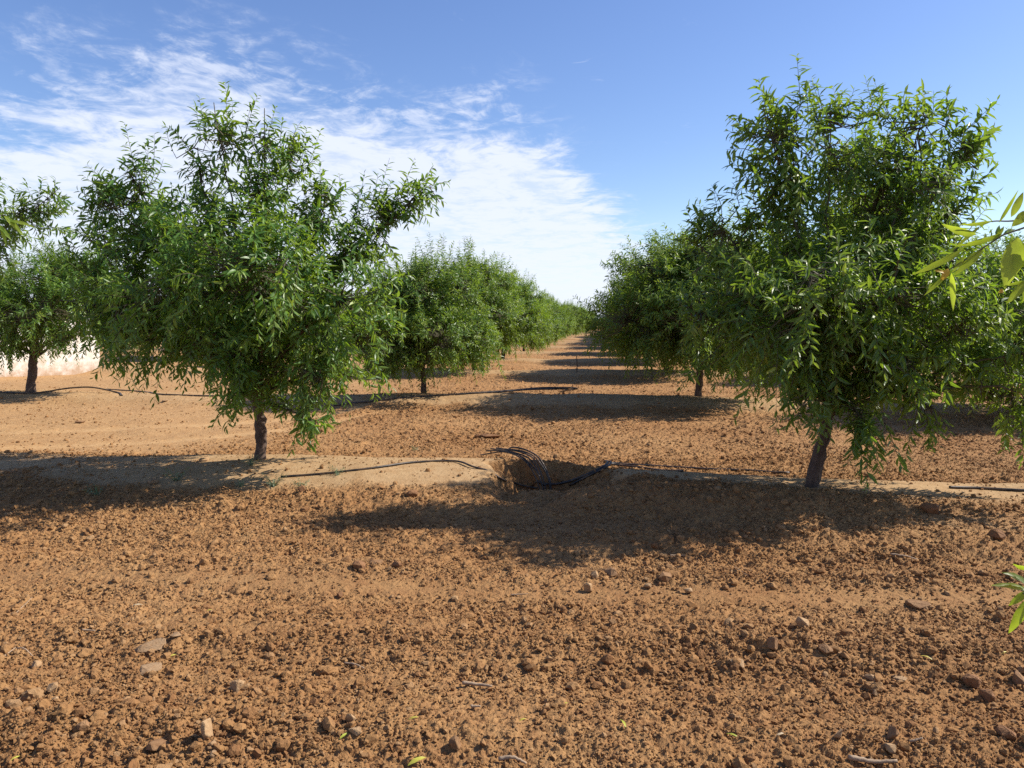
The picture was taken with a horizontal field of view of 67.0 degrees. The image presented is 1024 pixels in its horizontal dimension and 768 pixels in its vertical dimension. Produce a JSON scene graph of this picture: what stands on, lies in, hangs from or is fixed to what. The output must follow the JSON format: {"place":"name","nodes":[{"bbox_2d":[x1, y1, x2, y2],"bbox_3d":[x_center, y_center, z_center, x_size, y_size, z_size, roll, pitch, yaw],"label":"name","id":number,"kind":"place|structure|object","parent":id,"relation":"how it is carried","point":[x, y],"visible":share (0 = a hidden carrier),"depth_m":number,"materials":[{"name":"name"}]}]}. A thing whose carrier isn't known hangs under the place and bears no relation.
{"place":"outdoors","nodes":[
{"label":"outdoors","id":0,"kind":"place"},
{"bbox_2d":[0,330,1023,767],"bbox_3d":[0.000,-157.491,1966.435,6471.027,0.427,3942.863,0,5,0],"label":"ground","id":1,"kind":"structure","parent":0,"point":[556,362],"depth_m":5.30,"materials":[{"name":"soil"}]},
{"bbox_2d":[31,660,41,667],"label":"stone","id":2,"kind":"object","parent":1,"relation":"on","point":[37,663],"visible":0.98,"depth_m":3.63,"materials":[{"name":"beige stone"}]},
{"bbox_2d":[0,176,81,287],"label":"almond tree","id":3,"kind":"object","parent":1,"relation":"on","point":[34,213],"visible":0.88,"depth_m":10.07,"materials":[{"name":"green plant"}]},
{"bbox_2d":[0,305,99,376],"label":"boundary wall","id":4,"kind":"structure","parent":1,"relation":"on","point":[87,363],"depth_m":23.57,"materials":[{"name":"white paint"}]},
{"bbox_2d":[46,682,57,691],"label":"stone","id":5,"kind":"object","parent":1,"relation":"on","point":[51,687],"visible":0.98,"depth_m":3.30,"materials":[{"name":"beige stone"}]},
{"bbox_2d":[0,386,122,395],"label":"irrigation hose","id":6,"kind":"object","parent":1,"relation":"on","point":[60,389],"visible":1,"depth_m":16.17,"materials":[{"name":"black plastic"}]},
{"bbox_2d":[0,237,126,391],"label":"almond tree","id":7,"kind":"object","parent":1,"relation":"on","point":[37,319],"visible":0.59,"depth_m":15.54,"materials":[{"name":"green plant"}]},
{"bbox_2d":[72,720,89,731],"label":"stone","id":8,"kind":"object","parent":1,"relation":"on","point":[84,725],"visible":1,"depth_m":2.98,"materials":[{"name":"brown stone"}]},
{"bbox_2d":[79,485,102,495],"bbox_3d":[-3.746,0.942,6.917,0.170,0.134,0.182,3,6,33],"label":"weed","id":9,"kind":"object","parent":1,"relation":"on","point":[96,490],"visible":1,"depth_m":6.92,"materials":[{"name":"green plant"}]},
{"bbox_2d":[102,307,156,354],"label":"almond tree","id":10,"kind":"object","parent":1,"relation":"on","point":[136,348],"visible":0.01,"depth_m":34.96,"materials":[{"name":"green plant"}]},
{"bbox_2d":[134,637,165,652],"bbox_3d":[-1.762,1.274,3.781,0.149,0.048,0.119,-10,1,-5],"label":"stone","id":11,"kind":"object","parent":1,"relation":"on","point":[157,643],"visible":1,"depth_m":3.75,"materials":[{"name":"beige stone"}]},
{"bbox_2d":[139,662,161,674],"bbox_3d":[-1.652,1.314,3.540,0.099,0.056,0.098,-3,5,-29],"label":"stone","id":12,"kind":"object","parent":1,"relation":"on","point":[154,666],"visible":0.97,"depth_m":3.53,"materials":[{"name":"beige stone"}]},
{"bbox_2d":[147,479,158,483],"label":"stone","id":13,"kind":"object","parent":1,"relation":"on","point":[151,481],"visible":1,"depth_m":7.17,"materials":[{"name":"brown stone"}]},
{"bbox_2d":[146,738,170,750],"bbox_3d":[-1.333,1.351,2.909,0.085,0.027,0.068,-3,6,-34],"label":"stone","id":14,"kind":"object","parent":1,"relation":"on","point":[154,745],"visible":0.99,"depth_m":2.89,"materials":[{"name":"brown stone"}]},
{"bbox_2d":[108,389,226,396],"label":"irrigation hose","id":15,"kind":"object","parent":1,"relation":"on","point":[162,394],"visible":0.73,"depth_m":15.43,"materials":[{"name":"black plastic"}]},
{"bbox_2d":[168,632,181,637],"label":"stone","id":16,"kind":"object","parent":1,"relation":"on","point":[175,634],"visible":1,"depth_m":3.81,"materials":[{"name":"beige stone"}]},
{"bbox_2d":[162,467,189,480],"bbox_3d":[-3.163,0.851,7.216,0.263,0.137,0.252,0,5,0],"label":"weed","id":17,"kind":"object","parent":1,"relation":"on","point":[174,478],"visible":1,"depth_m":7.22,"materials":[{"name":"green plant"}]},
{"bbox_2d":[199,457,208,461],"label":"stone","id":18,"kind":"object","parent":1,"relation":"on","point":[203,459],"visible":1,"depth_m":7.80,"materials":[{"name":"beige stone"}]},
{"bbox_2d":[199,718,213,738],"bbox_3d":[-1.156,1.310,2.929,0.043,0.080,0.055,2,5,26],"label":"stone","id":19,"kind":"object","parent":1,"relation":"on","point":[206,728],"visible":1,"depth_m":2.92,"materials":[{"name":"beige stone"}]},
{"bbox_2d":[206,750,215,757],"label":"stone","id":20,"kind":"object","parent":1,"relation":"on","point":[211,755],"visible":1,"depth_m":2.82,"materials":[{"name":"beige stone"}]},
{"bbox_2d":[207,740,216,746],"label":"stone","id":21,"kind":"object","parent":1,"relation":"on","point":[211,743],"visible":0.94,"depth_m":2.88,"materials":[{"name":"beige stone"}]},
{"bbox_2d":[230,679,245,692],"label":"stone","id":22,"kind":"object","parent":1,"relation":"on","point":[236,685],"visible":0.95,"depth_m":3.29,"materials":[{"name":"beige stone"}]},
{"bbox_2d":[52,81,450,459],"bbox_3d":[-2.666,-1.083,7.738,4.045,3.920,3.030,3,5,31],"label":"almond tree","id":23,"kind":"object","parent":1,"relation":"on","point":[248,337],"visible":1,"depth_m":7.30,"materials":[{"name":"green plant"}]},
{"bbox_2d":[244,454,261,465],"bbox_3d":[-2.550,0.744,7.560,0.168,0.135,0.215,2,5,26],"label":"weed","id":24,"kind":"object","parent":1,"relation":"on","point":[250,463],"visible":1,"depth_m":7.57,"materials":[{"name":"green plant"}]},
{"bbox_2d":[261,472,287,486],"bbox_3d":[-2.171,0.863,6.970,0.200,0.161,0.256,2,5,26],"label":"weed","id":25,"kind":"object","parent":1,"relation":"on","point":[272,483],"visible":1,"depth_m":6.99,"materials":[{"name":"green plant"}]},
{"bbox_2d":[292,478,309,485],"bbox_3d":[-1.889,0.893,6.923,0.181,0.120,0.139,0,5,0],"label":"weed","id":26,"kind":"object","parent":1,"relation":"on","point":[300,483],"visible":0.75,"depth_m":6.91,"materials":[{"name":"green plant"}]},
{"bbox_2d":[298,485,304,491],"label":"stone","id":27,"kind":"object","parent":1,"relation":"on","point":[301,488],"visible":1,"depth_m":6.78,"materials":[{"name":"brown stone"}]},
{"bbox_2d":[329,465,344,475],"bbox_3d":[-1.638,0.799,7.176,0.170,0.116,0.121,1,5,17],"label":"weed","id":28,"kind":"object","parent":1,"relation":"on","point":[336,472],"visible":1,"depth_m":7.19,"materials":[{"name":"green plant"}]},
{"bbox_2d":[336,591,342,597],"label":"stone","id":29,"kind":"object","parent":1,"relation":"on","point":[339,594],"visible":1,"depth_m":4.52,"materials":[{"name":"brown stone"}]},
{"bbox_2d":[308,285,375,349],"bbox_3d":[-7.401,-2.810,34.208,4.340,3.586,3.642,3,5,31],"label":"almond tree","id":30,"kind":"object","parent":1,"relation":"on","point":[353,300],"visible":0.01,"depth_m":33.75,"materials":[{"name":"green plant"}]},
{"bbox_2d":[345,714,356,721],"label":"stone","id":31,"kind":"object","parent":1,"relation":"on","point":[350,717],"visible":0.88,"depth_m":3.01,"materials":[{"name":"beige stone"}]},
{"bbox_2d":[344,662,363,668],"bbox_3d":[-0.738,1.316,3.627,0.122,0.013,0.017,2,5,28],"label":"stick","id":32,"kind":"object","parent":1,"relation":"on","point":[358,665],"visible":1,"depth_m":3.63,"materials":[{"name":"brown wood"}]},
{"bbox_2d":[348,726,364,735],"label":"stone","id":33,"kind":"object","parent":1,"relation":"on","point":[356,731],"visible":1,"depth_m":2.93,"materials":[{"name":"beige stone"}]},
{"bbox_2d":[352,560,365,569],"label":"stone","id":34,"kind":"object","parent":1,"relation":"on","point":[357,564],"visible":0.94,"depth_m":4.88,"materials":[{"name":"beige stone"}]},
{"bbox_2d":[369,560,382,563],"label":"stone","id":35,"kind":"object","parent":1,"relation":"on","point":[378,561],"visible":0.69,"depth_m":5.02,"materials":[{"name":"beige stone"}]},
{"bbox_2d":[392,561,401,567],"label":"stone","id":36,"kind":"object","parent":1,"relation":"on","point":[395,564],"visible":1,"depth_m":4.93,"materials":[{"name":"brown stone"}]},
{"bbox_2d":[281,460,537,488],"bbox_3d":[-0.931,0.926,7.432,2.479,0.317,0.419,-1,5,-12],"label":"irrigation hose","id":37,"kind":"object","parent":1,"relation":"on","point":[500,478],"visible":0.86,"depth_m":7.40,"materials":[{"name":"black plastic"}]},
{"bbox_2d":[407,489,417,496],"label":"stone","id":38,"kind":"object","parent":1,"relation":"on","point":[412,493],"visible":1,"depth_m":6.67,"materials":[{"name":"beige stone"}]},
{"bbox_2d":[408,756,425,765],"bbox_3d":[-0.341,1.362,2.795,0.074,0.021,0.017,-2,5,-25],"label":"fallen leaf","id":39,"kind":"object","parent":1,"relation":"on","point":[414,760],"visible":1,"depth_m":2.79,"materials":[{"name":"yellow plant"}]},
{"bbox_2d":[344,233,512,392],"bbox_3d":[-1.831,-1.327,15.292,3.411,3.247,3.408,-2,5,-27],"label":"almond tree","id":40,"kind":"object","parent":1,"relation":"on","point":[430,342],"visible":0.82,"depth_m":14.71,"materials":[{"name":"green plant"}]},
{"bbox_2d":[448,735,461,749],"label":"stone","id":41,"kind":"object","parent":1,"relation":"on","point":[454,742],"visible":1,"depth_m":2.87,"materials":[{"name":"brown stone"}]},
{"bbox_2d":[334,387,577,405],"bbox_3d":[-0.463,0.208,15.117,5.528,0.334,2.072,-3,6,-35],"label":"irrigation hose","id":42,"kind":"object","parent":1,"relation":"on","point":[572,388],"visible":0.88,"depth_m":14.70,"materials":[{"name":"black plastic"}]},
{"bbox_2d":[462,681,491,686],"bbox_3d":[-0.154,1.323,3.413,0.138,0.021,0.021,1,5,9],"label":"stick","id":43,"kind":"object","parent":1,"relation":"on","point":[473,683],"visible":1,"depth_m":3.41,"materials":[{"name":"beige wood"}]},
{"bbox_2d":[416,236,548,369],"bbox_3d":[-1.106,-2.368,23.597,4.357,4.252,3.916,-2,5,-19],"label":"almond tree","id":44,"kind":"object","parent":1,"relation":"on","point":[505,315],"visible":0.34,"depth_m":23.15,"materials":[{"name":"green plant"}]},
{"bbox_2d":[480,434,499,438],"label":"stone","id":45,"kind":"object","parent":1,"relation":"on","point":[489,436],"visible":0.95,"depth_m":10.61,"materials":[{"name":"brown stone"}]},
{"bbox_2d":[480,451,539,489],"bbox_3d":[0.013,0.911,7.858,0.090,0.410,0.900,-5,6,-44],"label":"irrigation hose","id":46,"kind":"object","parent":1,"relation":"on","point":[520,458],"visible":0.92,"depth_m":7.80,"materials":[{"name":"black plastic"}]},
{"bbox_2d":[461,260,560,357],"bbox_3d":[-0.299,-2.998,31.932,4.509,4.372,4.800,2,5,22],"label":"almond tree","id":47,"kind":"object","parent":1,"relation":"on","point":[525,292],"visible":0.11,"depth_m":31.67,"materials":[{"name":"green plant"}]},
{"bbox_2d":[455,388,568,394],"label":"irrigation hose","id":48,"kind":"object","parent":1,"relation":"on","point":[563,390],"visible":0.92,"depth_m":14.91,"materials":[{"name":"black plastic"}]},
{"bbox_2d":[498,755,526,764],"bbox_3d":[0.002,1.364,2.812,0.105,0.028,0.019,1,5,8],"label":"stick","id":49,"kind":"object","parent":1,"relation":"on","point":[502,758],"visible":1,"depth_m":2.81,"materials":[{"name":"grey wood"}]},
{"bbox_2d":[486,450,543,489],"bbox_3d":[0.047,0.915,7.851,0.074,0.435,0.870,-4,6,-43],"label":"irrigation hose","id":50,"kind":"object","parent":1,"relation":"on","point":[525,460],"visible":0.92,"depth_m":7.74,"materials":[{"name":"black plastic"}]},
{"bbox_2d":[490,448,543,488],"bbox_3d":[0.076,0.912,7.851,0.074,0.435,0.847,-4,6,-41],"label":"irrigation hose","id":51,"kind":"object","parent":1,"relation":"on","point":[521,455],"visible":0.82,"depth_m":7.80,"materials":[{"name":"black plastic"}]},
{"bbox_2d":[496,447,546,489],"bbox_3d":[0.107,0.911,7.838,0.051,0.453,0.826,-4,6,-38],"label":"irrigation hose","id":52,"kind":"object","parent":1,"relation":"on","point":[531,457],"visible":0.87,"depth_m":7.69,"materials":[{"name":"black plastic"}]},
{"bbox_2d":[508,447,551,489],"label":"irrigation hose","id":53,"kind":"object","parent":1,"relation":"on","point":[538,457],"visible":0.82,"depth_m":7.68,"materials":[{"name":"black plastic"}]},
{"bbox_2d":[512,449,550,489],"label":"irrigation hose","id":54,"kind":"object","parent":1,"relation":"on","point":[539,463],"visible":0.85,"depth_m":7.61,"materials":[{"name":"black plastic"}]},
{"bbox_2d":[511,295,563,350],"bbox_3d":[0.613,-3.292,39.964,3.642,3.586,4.340,3,6,36],"label":"almond tree","id":55,"kind":"object","parent":1,"relation":"on","point":[558,327],"visible":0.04,"depth_m":39.97,"materials":[{"name":"green plant"}]},
{"bbox_2d":[543,290,568,344],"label":"almond tree","id":56,"kind":"object","parent":1,"relation":"on","point":[554,307],"visible":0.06,"depth_m":47.01,"materials":[{"name":"green plant"}]},
{"bbox_2d":[539,291,575,340],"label":"almond tree","id":57,"kind":"object","parent":1,"relation":"on","point":[571,324],"visible":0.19,"depth_m":54.88,"materials":[{"name":"green plant"}]},
{"bbox_2d":[554,299,576,337],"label":"almond tree","id":58,"kind":"object","parent":1,"relation":"on","point":[569,310],"visible":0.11,"depth_m":62.07,"materials":[{"name":"green plant"}]},
{"bbox_2d":[560,298,585,337],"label":"almond tree","id":59,"kind":"object","parent":1,"relation":"on","point":[578,329],"visible":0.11,"depth_m":70.05,"materials":[{"name":"green plant"}]},
{"bbox_2d":[572,301,588,334],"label":"almond tree","id":60,"kind":"object","parent":1,"relation":"on","point":[582,314],"visible":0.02,"depth_m":85.05,"materials":[{"name":"green plant"}]},
{"bbox_2d":[575,303,593,332],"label":"almond tree","id":61,"kind":"object","parent":1,"relation":"on","point":[586,310],"visible":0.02,"depth_m":100.13,"materials":[{"name":"green plant"}]},
{"bbox_2d":[584,582,591,591],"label":"stone","id":62,"kind":"object","parent":1,"relation":"on","point":[587,585],"visible":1,"depth_m":4.67,"materials":[{"name":"beige stone"}]},
{"bbox_2d":[590,570,598,578],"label":"stone","id":63,"kind":"object","parent":1,"relation":"on","point":[594,574],"visible":1,"depth_m":4.83,"materials":[{"name":"beige stone"}]},
{"bbox_2d":[604,567,617,576],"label":"stone","id":64,"kind":"object","parent":1,"relation":"on","point":[609,571],"visible":0.95,"depth_m":4.88,"materials":[{"name":"beige stone"}]},
{"bbox_2d":[568,460,683,485],"bbox_3d":[1.315,0.874,7.957,1.156,0.265,1.074,2,5,26],"label":"irrigation hose","id":65,"kind":"object","parent":1,"relation":"on","point":[595,472],"visible":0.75,"depth_m":7.73,"materials":[{"name":"black plastic"}]},
{"bbox_2d":[584,226,704,370],"bbox_3d":[4.367,-2.321,22.027,4.284,4.153,4.560,4,6,40],"label":"almond tree","id":66,"kind":"object","parent":1,"relation":"on","point":[619,279],"visible":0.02,"depth_m":21.84,"materials":[{"name":"green plant"}]},
{"bbox_2d":[644,583,651,587],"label":"stone","id":67,"kind":"object","parent":1,"relation":"on","point":[647,585],"visible":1,"depth_m":4.70,"materials":[{"name":"beige stone"}]},
{"bbox_2d":[531,460,789,486],"bbox_3d":[1.547,0.888,8.210,2.708,0.256,1.019,0,5,0],"label":"irrigation hose","id":68,"kind":"object","parent":1,"relation":"on","point":[606,462],"visible":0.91,"depth_m":8.21,"materials":[{"name":"black plastic"}]},
{"bbox_2d":[658,572,671,581],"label":"stone","id":69,"kind":"object","parent":1,"relation":"on","point":[665,576],"visible":1,"depth_m":4.77,"materials":[{"name":"beige stone"}]},
{"bbox_2d":[570,197,772,401],"bbox_3d":[3.361,-1.491,14.169,4.513,3.730,3.788,1,5,11],"label":"almond tree","id":70,"kind":"object","parent":1,"relation":"on","point":[655,294],"visible":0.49,"depth_m":13.89,"materials":[{"name":"green plant"}]},
{"bbox_2d":[684,587,692,592],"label":"stone","id":71,"kind":"object","parent":1,"relation":"on","point":[688,590],"visible":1,"depth_m":4.61,"materials":[{"name":"beige stone"}]},
{"bbox_2d":[729,659,743,667],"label":"stone","id":72,"kind":"object","parent":1,"relation":"on","point":[741,664],"visible":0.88,"depth_m":3.60,"materials":[{"name":"beige stone"}]},
{"bbox_2d":[766,636,778,649],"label":"stone","id":73,"kind":"object","parent":1,"relation":"on","point":[773,642],"visible":1,"depth_m":3.73,"materials":[{"name":"brown stone"}]},
{"bbox_2d":[795,615,808,627],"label":"stone","id":74,"kind":"object","parent":1,"relation":"on","point":[800,621],"visible":0.79,"depth_m":4.01,"materials":[{"name":"beige stone"}]},
{"bbox_2d":[817,643,833,653],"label":"stone","id":75,"kind":"object","parent":1,"relation":"on","point":[824,648],"visible":1,"depth_m":3.69,"materials":[{"name":"beige stone"}]},
{"bbox_2d":[834,729,844,739],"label":"stone","id":76,"kind":"object","parent":1,"relation":"on","point":[838,734],"visible":0.97,"depth_m":2.94,"materials":[{"name":"beige stone"}]},
{"bbox_2d":[672,53,1023,492],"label":"almond tree","id":77,"kind":"object","parent":1,"relation":"on","point":[829,321],"visible":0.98,"depth_m":6.26,"materials":[{"name":"green plant"}]},
{"bbox_2d":[864,673,875,681],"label":"stone","id":78,"kind":"object","parent":1,"relation":"on","point":[869,676],"visible":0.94,"depth_m":3.51,"materials":[{"name":"brown stone"}]},
{"bbox_2d":[848,754,897,763],"bbox_3d":[1.310,1.365,2.807,0.171,0.026,0.020,1,5,10],"label":"stick","id":79,"kind":"object","parent":1,"relation":"on","point":[862,759],"visible":1,"depth_m":2.80,"materials":[{"name":"grey wood"}]},
{"bbox_2d":[885,743,895,754],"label":"stone","id":80,"kind":"object","parent":1,"relation":"on","point":[890,748],"visible":1,"depth_m":2.85,"materials":[{"name":"beige stone"}]},
{"bbox_2d":[887,725,898,738],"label":"stone","id":81,"kind":"object","parent":1,"relation":"on","point":[893,733],"visible":1,"depth_m":2.94,"materials":[{"name":"stone"}]},
{"bbox_2d":[893,675,906,680],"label":"stone","id":82,"kind":"object","parent":1,"relation":"on","point":[902,678],"visible":1,"depth_m":3.51,"materials":[{"name":"beige stone"}]},
{"bbox_2d":[890,553,916,558],"bbox_3d":[2.668,1.174,5.257,0.177,0.039,0.023,1,5,12],"label":"stick","id":83,"kind":"object","parent":1,"relation":"on","point":[902,555],"visible":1,"depth_m":5.25,"materials":[{"name":"beige wood"}]},
{"bbox_2d":[909,737,922,741],"bbox_3d":[1.516,1.335,2.903,0.050,0.022,0.011,1,5,9],"label":"stick","id":84,"kind":"object","parent":1,"relation":"on","point":[914,740],"visible":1,"depth_m":2.90,"materials":[{"name":"wood"}]},
{"bbox_2d":[905,599,931,609],"bbox_3d":[2.326,1.266,4.430,0.138,0.046,0.108,3,5,30],"label":"stone","id":85,"kind":"object","parent":1,"relation":"on","point":[918,604],"visible":1,"depth_m":4.41,"materials":[{"name":"beige stone"}]},
{"bbox_2d":[918,501,938,513],"bbox_3d":[3.195,0.951,5.924,0.167,0.095,0.134,4,6,42],"label":"stone","id":86,"kind":"object","parent":1,"relation":"on","point":[931,508],"visible":1,"depth_m":5.88,"materials":[{"name":"brown stone"}]},
{"bbox_2d":[908,227,1023,403],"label":"almond tree","id":87,"kind":"object","parent":1,"relation":"on","point":[1006,243],"visible":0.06,"depth_m":12.37,"materials":[{"name":"green plant"}]},
{"bbox_2d":[963,673,981,688],"bbox_3d":[2.062,1.329,3.469,0.074,0.067,0.092,2,5,27],"label":"stone","id":88,"kind":"object","parent":1,"relation":"on","point":[972,681],"visible":0.99,"depth_m":3.44,"materials":[{"name":"brown stone"}]},
{"bbox_2d":[949,486,1023,491],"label":"irrigation hose","id":89,"kind":"object","parent":1,"relation":"on","point":[984,488],"visible":1,"depth_m":6.60,"materials":[{"name":"black plastic"}]},
{"bbox_2d":[977,688,995,701],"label":"stone","id":90,"kind":"object","parent":1,"relation":"on","point":[987,695],"visible":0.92,"depth_m":3.33,"materials":[{"name":"brown stone"}]},
{"bbox_2d":[988,528,1005,539],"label":"stone","id":91,"kind":"object","parent":1,"relation":"on","point":[996,534],"visible":0.94,"depth_m":5.46,"materials":[{"name":"brown stone"}]},
{"bbox_2d":[994,724,1016,740],"bbox_3d":[1.872,1.330,2.937,0.065,0.051,0.081,-3,6,-36],"label":"stone","id":92,"kind":"object","parent":1,"relation":"on","point":[1008,733],"visible":0.92,"depth_m":2.92,"materials":[{"name":"brown stone"}]},
{"bbox_2d":[1012,670,1023,684],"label":"stone","id":93,"kind":"object","parent":1,"relation":"on","point":[1017,678],"visible":0.98,"depth_m":3.48,"materials":[{"name":"brown stone"}]},
{"bbox_2d":[0,0,1023,318],"label":"sky","id":94,"kind":"structure","parent":0,"point":[561,131],"materials":[{"name":"blue"}]},
{"bbox_3d":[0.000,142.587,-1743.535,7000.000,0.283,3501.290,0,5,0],"label":"field","id":95,"kind":"structure","parent":0,"visible":0},
{"bbox_2d":[0,215,34,243],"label":"almond tree","id":96,"kind":"object","parent":95,"relation":"on","point":[12,223],"visible":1,"depth_m":1.87,"materials":[{"name":"green plant"}]},
{"bbox_2d":[912,191,1023,633],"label":"almond tree","id":97,"kind":"object","parent":95,"relation":"on","point":[1012,262],"visible":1,"depth_m":1.48,"materials":[{"name":"green plant"}]}
]}

